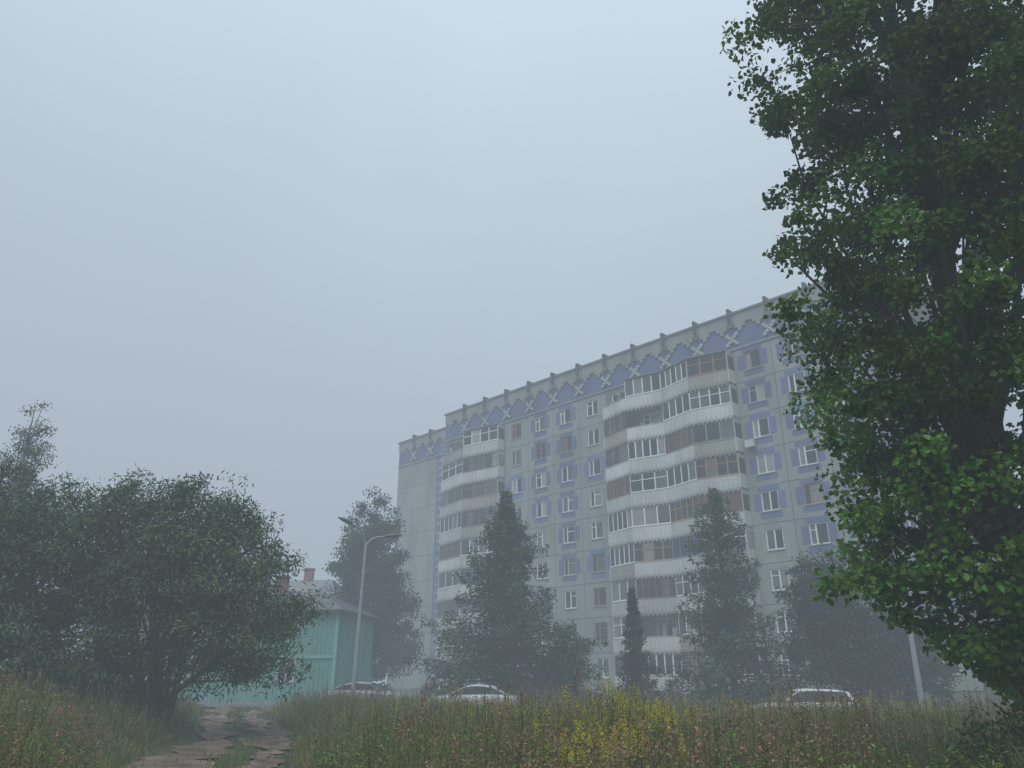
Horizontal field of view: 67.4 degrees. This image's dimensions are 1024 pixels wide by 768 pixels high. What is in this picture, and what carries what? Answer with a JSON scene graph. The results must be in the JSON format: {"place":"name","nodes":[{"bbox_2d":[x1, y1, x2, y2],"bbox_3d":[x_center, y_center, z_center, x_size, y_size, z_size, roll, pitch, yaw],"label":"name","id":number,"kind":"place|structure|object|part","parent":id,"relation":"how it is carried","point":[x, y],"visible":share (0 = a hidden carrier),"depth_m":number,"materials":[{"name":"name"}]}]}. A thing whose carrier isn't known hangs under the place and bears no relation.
{"place":"outdoors","nodes":[
{"label":"outdoors","id":0,"kind":"place"},
{"bbox_2d":[121,705,294,767],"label":"dirt path","id":1,"kind":"structure","parent":0,"point":[184,757],"depth_m":20.27,"materials":[{"name":"brown soil"}]},
{"bbox_2d":[196,704,278,707],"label":"road","id":2,"kind":"structure","parent":0,"point":[249,705],"depth_m":40.02,"materials":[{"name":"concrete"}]},
{"bbox_2d":[322,681,410,703],"bbox_3d":[-7.210,15.540,38.270,4.240,1.359,1.980,-4,-22,11],"label":"parked car","id":3,"kind":"object","parent":2,"relation":"on","point":[360,684],"visible":0.16,"depth_m":37.75,"materials":[{"name":"paint"}]},
{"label":"windows","id":4,"kind":"part","parent":3,"relation":"part of","materials":[{"name":"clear glass"}]},
{"bbox_2d":[427,684,518,707],"bbox_3d":[-1.890,15.063,36.627,4.440,1.419,1.980,-1,-22,3],"label":"parked car","id":5,"kind":"object","parent":2,"relation":"on","point":[478,691],"visible":0.16,"depth_m":35.98,"materials":[{"name":"paint"}]},
{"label":"windows","id":6,"kind":"part","parent":5,"relation":"part of","materials":[{"name":"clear glass"}]},
{"bbox_2d":[754,688,858,710],"bbox_3d":[12.560,13.908,33.106,4.440,1.521,1.980,0,-22,0],"label":"parked car","id":7,"kind":"object","parent":2,"relation":"on","point":[808,692],"visible":0.12,"depth_m":32.62,"materials":[{"name":"paint"}]},
{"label":"windows","id":8,"kind":"part","parent":7,"relation":"part of","materials":[{"name":"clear glass"}]},
{"bbox_2d":[106,697,419,767],"bbox_3d":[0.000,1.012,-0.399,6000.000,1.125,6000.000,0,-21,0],"label":"ground","id":9,"kind":"structure","parent":0,"point":[200,739],"depth_m":21.21,"materials":[{"name":"soil"}]},
{"bbox_2d":[0,399,57,597],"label":"birch tree","id":10,"kind":"object","parent":9,"relation":"on","point":[26,450],"visible":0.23,"depth_m":37.44,"materials":[{"name":"green plant"}]},
{"bbox_2d":[0,459,119,693],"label":"willow tree","id":11,"kind":"object","parent":9,"relation":"on","point":[26,538],"visible":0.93,"depth_m":21.65,"materials":[{"name":"green plant"}]},
{"bbox_2d":[78,608,186,690],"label":"walls","id":12,"kind":"structure","parent":9,"relation":"on","point":[122,639],"depth_m":71.04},
{"bbox_2d":[79,568,315,676],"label":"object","id":13,"kind":"structure","parent":12,"relation":"attached to","point":[309,575],"depth_m":75.13,"materials":[{"name":"red brick"}]},
{"bbox_2d":[84,580,341,608],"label":"roof","id":14,"kind":"structure","parent":12,"relation":"on","point":[299,584],"depth_m":73.75,"materials":[{"name":"grey metal"}]},
{"bbox_2d":[0,463,334,729],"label":"willow tree","id":15,"kind":"object","parent":9,"relation":"on","point":[158,573],"visible":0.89,"depth_m":23.02,"materials":[{"name":"green plant"}]},
{"bbox_2d":[121,708,295,767],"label":"stones and rubble","id":16,"kind":"object","parent":9,"relation":"on","point":[232,739],"visible":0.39,"depth_m":24.26,"materials":[{"name":"grey stone"}]},
{"bbox_2d":[197,702,288,703],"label":"kerb","id":17,"kind":"structure","parent":9,"relation":"on","point":[238,702],"depth_m":43.05,"materials":[{"name":"concrete"}]},
{"bbox_2d":[181,612,372,702],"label":"walls","id":18,"kind":"structure","parent":9,"relation":"on","point":[321,634],"depth_m":49.59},
{"bbox_2d":[178,575,373,699],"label":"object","id":19,"kind":"structure","parent":18,"relation":"attached to","point":[286,587],"depth_m":49.73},
{"bbox_2d":[189,613,297,680],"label":"window glass","id":20,"kind":"object","parent":19,"relation":"attached to","point":[281,676],"visible":0.12,"depth_m":49.32,"materials":[{"name":"grey glass"}]},
{"bbox_2d":[223,591,381,620],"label":"roof","id":21,"kind":"structure","parent":18,"relation":"on","point":[339,605],"depth_m":52.20,"materials":[{"name":"grey metal"}]},
{"bbox_2d":[338,517,400,695],"bbox_3d":[-7.091,10.975,36.474,3.251,9.046,0.601,11,-24,-26],"label":"street lamp","id":22,"kind":"object","parent":9,"relation":"on","point":[354,674],"visible":0.91,"depth_m":36.73,"materials":[{"name":"metal"}]},
{"bbox_2d":[320,484,426,686],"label":"birch tree","id":23,"kind":"object","parent":9,"relation":"on","point":[385,598],"visible":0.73,"depth_m":58.53,"materials":[{"name":"green plant"}]},
{"bbox_2d":[2,671,1003,767],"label":"goldenrod","id":24,"kind":"object","parent":9,"relation":"on","point":[634,749],"visible":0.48,"depth_m":10.94,"materials":[{"name":"yellow plant"}]},
{"bbox_2d":[402,487,608,704],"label":"larch tree","id":25,"kind":"object","parent":9,"relation":"on","point":[494,660],"visible":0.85,"depth_m":42.33,"materials":[{"name":"green plant"}]},
{"bbox_2d":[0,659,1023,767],"bbox_3d":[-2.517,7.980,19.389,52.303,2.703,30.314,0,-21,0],"label":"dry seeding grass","id":26,"kind":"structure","parent":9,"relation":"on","point":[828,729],"depth_m":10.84,"materials":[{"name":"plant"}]},
{"bbox_2d":[0,667,1023,767],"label":"meadow grass","id":27,"kind":"structure","parent":9,"relation":"on","point":[300,736],"depth_m":15.55,"materials":[{"name":"green plant"}]},
{"bbox_2d":[0,659,1023,767],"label":"leafy weeds","id":28,"kind":"object","parent":9,"relation":"on","point":[330,760],"visible":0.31,"depth_m":11.76,"materials":[{"name":"green plant"}]},
{"bbox_2d":[525,625,593,702],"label":"rowan tree","id":29,"kind":"object","parent":9,"relation":"on","point":[565,674],"visible":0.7,"depth_m":40.88,"materials":[{"name":"green plant"}]},
{"bbox_2d":[415,670,805,707],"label":"hedge shrubs","id":30,"kind":"object","parent":9,"relation":"on","point":[670,684],"visible":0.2,"depth_m":40.15,"materials":[{"name":"green plant"}]},
{"bbox_2d":[614,587,662,707],"bbox_3d":[6.293,13.931,39.651,2.787,6.787,2.802,0,-21,0],"label":"spruce tree","id":31,"kind":"object","parent":9,"relation":"on","point":[634,675],"visible":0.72,"depth_m":39.42,"materials":[{"name":"green plant"}]},
{"bbox_2d":[387,261,1020,714],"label":"walls","id":32,"kind":"structure","parent":9,"relation":"on","point":[417,503],"depth_m":67.24,"materials":[{"name":"concrete"}]},
{"bbox_2d":[434,368,768,694],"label":"balconies","id":33,"kind":"structure","parent":32,"relation":"attached to","point":[633,405],"depth_m":61.50,"materials":[{"name":"concrete"}]},
{"bbox_2d":[398,261,960,678],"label":"window frames","id":34,"kind":"structure","parent":32,"relation":"attached to","point":[675,630],"depth_m":62.21,"materials":[{"name":"white plastic"}]},
{"bbox_2d":[436,320,959,676],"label":"window glass","id":35,"kind":"object","parent":34,"relation":"in","point":[713,432],"visible":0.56,"depth_m":61.69,"materials":[{"name":"grey glass"}]},
{"bbox_2d":[411,252,960,684],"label":"painted ornament","id":36,"kind":"object","parent":32,"relation":"attached to","point":[751,444],"visible":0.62,"depth_m":62.35,"materials":[{"name":"paint"}]},
{"bbox_2d":[650,487,829,709],"bbox_3d":[11.569,11.584,40.258,8.629,12.865,6.123,-19,-28,39],"label":"larch tree","id":37,"kind":"object","parent":9,"relation":"on","point":[723,627],"visible":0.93,"depth_m":39.72,"materials":[{"name":"green plant"}]},
{"bbox_2d":[772,540,962,709],"bbox_3d":[18.215,12.755,39.622,9.612,9.156,6.065,8,-23,-21],"label":"linden tree","id":38,"kind":"object","parent":9,"relation":"on","point":[872,649],"visible":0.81,"depth_m":38.17,"materials":[{"name":"green plant"}]},
{"bbox_2d":[719,0,1023,711],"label":"poplar tree","id":39,"kind":"object","parent":9,"relation":"on","point":[922,175],"visible":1,"depth_m":9.99,"materials":[{"name":"green plant"}]},
{"bbox_2d":[896,511,924,713],"bbox_3d":[14.704,8.305,27.153,2.247,8.083,0.340,7,-23,-17],"label":"street lamp","id":40,"kind":"object","parent":9,"relation":"on","point":[919,688],"visible":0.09,"depth_m":26.21,"materials":[{"name":"metal"}]},
{"bbox_2d":[938,701,1023,767],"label":"willow shrub","id":41,"kind":"object","parent":9,"relation":"on","point":[984,739],"visible":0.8,"depth_m":9.23,"materials":[{"name":"green plant"}]},
{"bbox_2d":[0,0,1023,684],"label":"sky","id":42,"kind":"structure","parent":0,"point":[276,243],"materials":[{"name":"grey"}]}
]}

